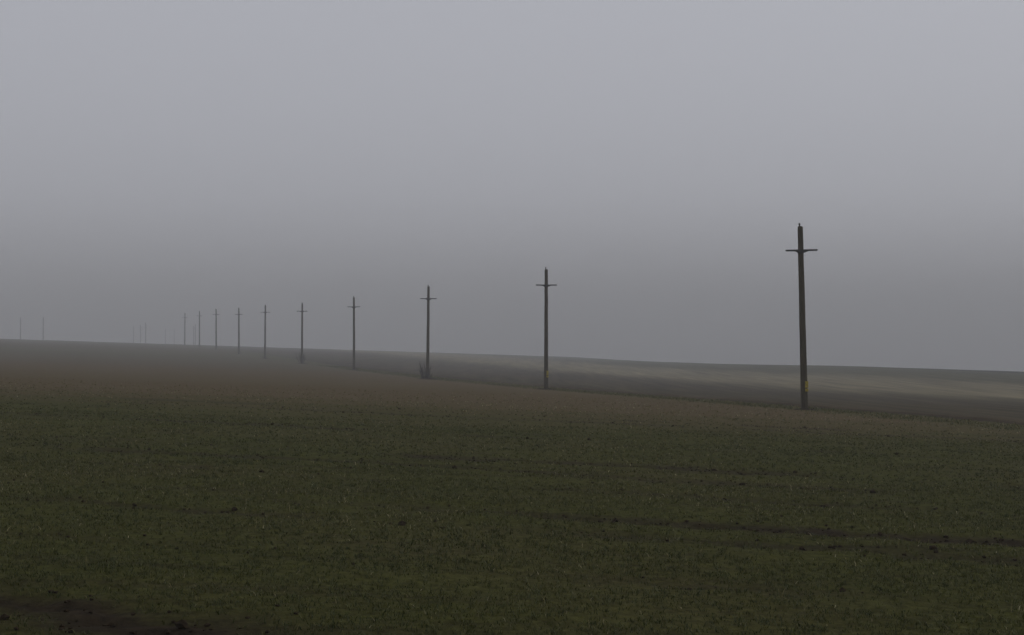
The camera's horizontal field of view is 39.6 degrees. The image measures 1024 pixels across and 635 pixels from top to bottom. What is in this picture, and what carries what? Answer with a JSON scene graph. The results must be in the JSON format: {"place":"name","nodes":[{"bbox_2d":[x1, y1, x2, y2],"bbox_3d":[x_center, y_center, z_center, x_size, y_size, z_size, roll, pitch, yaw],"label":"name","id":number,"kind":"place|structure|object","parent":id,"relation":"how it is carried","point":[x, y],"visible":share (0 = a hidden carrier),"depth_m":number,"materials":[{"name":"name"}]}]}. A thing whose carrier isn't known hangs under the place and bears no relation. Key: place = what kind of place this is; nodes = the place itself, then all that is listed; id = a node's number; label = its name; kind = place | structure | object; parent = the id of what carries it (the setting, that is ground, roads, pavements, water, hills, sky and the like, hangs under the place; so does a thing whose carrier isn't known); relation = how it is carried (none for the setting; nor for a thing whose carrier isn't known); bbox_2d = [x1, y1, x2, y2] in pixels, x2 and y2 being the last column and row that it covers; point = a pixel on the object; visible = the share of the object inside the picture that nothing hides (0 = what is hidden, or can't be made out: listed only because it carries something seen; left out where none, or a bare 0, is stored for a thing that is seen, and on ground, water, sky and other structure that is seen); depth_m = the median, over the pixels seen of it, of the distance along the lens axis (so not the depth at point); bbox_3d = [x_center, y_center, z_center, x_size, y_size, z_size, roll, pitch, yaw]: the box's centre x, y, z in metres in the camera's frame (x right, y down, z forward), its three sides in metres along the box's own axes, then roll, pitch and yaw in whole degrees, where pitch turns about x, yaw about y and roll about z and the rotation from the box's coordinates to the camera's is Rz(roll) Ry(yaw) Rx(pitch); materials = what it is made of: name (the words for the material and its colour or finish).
{"place":"outdoors","nodes":[
{"label":"outdoors","id":0,"kind":"place"},
{"bbox_2d":[0,339,1023,634],"bbox_3d":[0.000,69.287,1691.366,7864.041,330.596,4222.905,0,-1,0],"label":"ground","id":1,"kind":"structure","parent":0,"point":[76,367],"depth_m":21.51,"materials":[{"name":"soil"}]},
{"bbox_2d":[182,313,187,344],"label":"utility pole","id":2,"kind":"object","parent":1,"relation":"on","point":[184,317],"visible":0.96,"depth_m":351.66,"materials":[{"name":"wood"}]},
{"bbox_2d":[199,311,199,346],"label":"utility pole","id":3,"kind":"object","parent":1,"relation":"on","point":[199,328],"visible":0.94,"depth_m":314.85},
{"bbox_2d":[212,309,219,349],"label":"utility pole","id":4,"kind":"object","parent":1,"relation":"on","point":[215,314],"visible":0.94,"depth_m":276.29,"materials":[{"name":"wood"}]},
{"bbox_2d":[235,308,242,353],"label":"utility pole","id":5,"kind":"object","parent":1,"relation":"on","point":[238,314],"visible":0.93,"depth_m":246.13,"materials":[{"name":"wood"}]},
{"bbox_2d":[263,305,269,357],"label":"utility pole","id":6,"kind":"object","parent":1,"relation":"on","point":[265,312],"visible":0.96,"depth_m":209.86,"materials":[{"name":"wood"}]},
{"bbox_2d":[296,353,306,363],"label":"dry bush","id":7,"kind":"object","parent":1,"relation":"on","point":[302,358],"visible":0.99,"depth_m":185.05,"materials":[{"name":"brown plant"}]},
{"bbox_2d":[299,303,306,360],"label":"utility pole","id":8,"kind":"object","parent":1,"relation":"on","point":[301,311],"visible":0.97,"depth_m":185.41,"materials":[{"name":"wood"}]},
{"bbox_2d":[352,296,359,368],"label":"utility pole","id":9,"kind":"object","parent":1,"relation":"on","point":[353,306],"visible":0.97,"depth_m":153.79,"materials":[{"name":"wood"}]},
{"bbox_2d":[420,285,436,377],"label":"utility pole","id":10,"kind":"object","parent":1,"relation":"on","point":[428,298],"visible":0.94,"depth_m":120.82,"materials":[{"name":"wood"}]},
{"bbox_2d":[0,398,1023,634],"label":"soil clods","id":11,"kind":"object","parent":1,"relation":"on","point":[181,624],"visible":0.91,"depth_m":17.43,"materials":[{"name":"brown soil"}]},
{"bbox_2d":[261,358,814,409],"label":"earth mound","id":12,"kind":"object","parent":1,"relation":"on","point":[429,378],"visible":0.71,"depth_m":120.23,"materials":[{"name":"soil"}]},
{"bbox_2d":[419,363,431,377],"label":"dry bush","id":13,"kind":"object","parent":12,"relation":"on","point":[423,372],"visible":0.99,"depth_m":120.49,"materials":[{"name":"brown plant"}]},
{"bbox_2d":[536,267,556,387],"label":"utility pole","id":14,"kind":"object","parent":1,"relation":"on","point":[546,286],"visible":0.96,"depth_m":93.29,"materials":[{"name":"brown wood"}]},
{"bbox_2d":[785,223,817,408],"bbox_3d":[12.486,0.164,61.123,1.380,8.460,0.300,-1,0,-4],"label":"utility pole","id":15,"kind":"object","parent":1,"relation":"on","point":[800,251],"visible":0.95,"depth_m":61.04,"materials":[{"name":"brown wood"}]},
{"bbox_2d":[0,0,1023,371],"label":"sky","id":16,"kind":"structure","parent":0,"point":[161,161],"materials":[{"name":"grey"}]}
]}

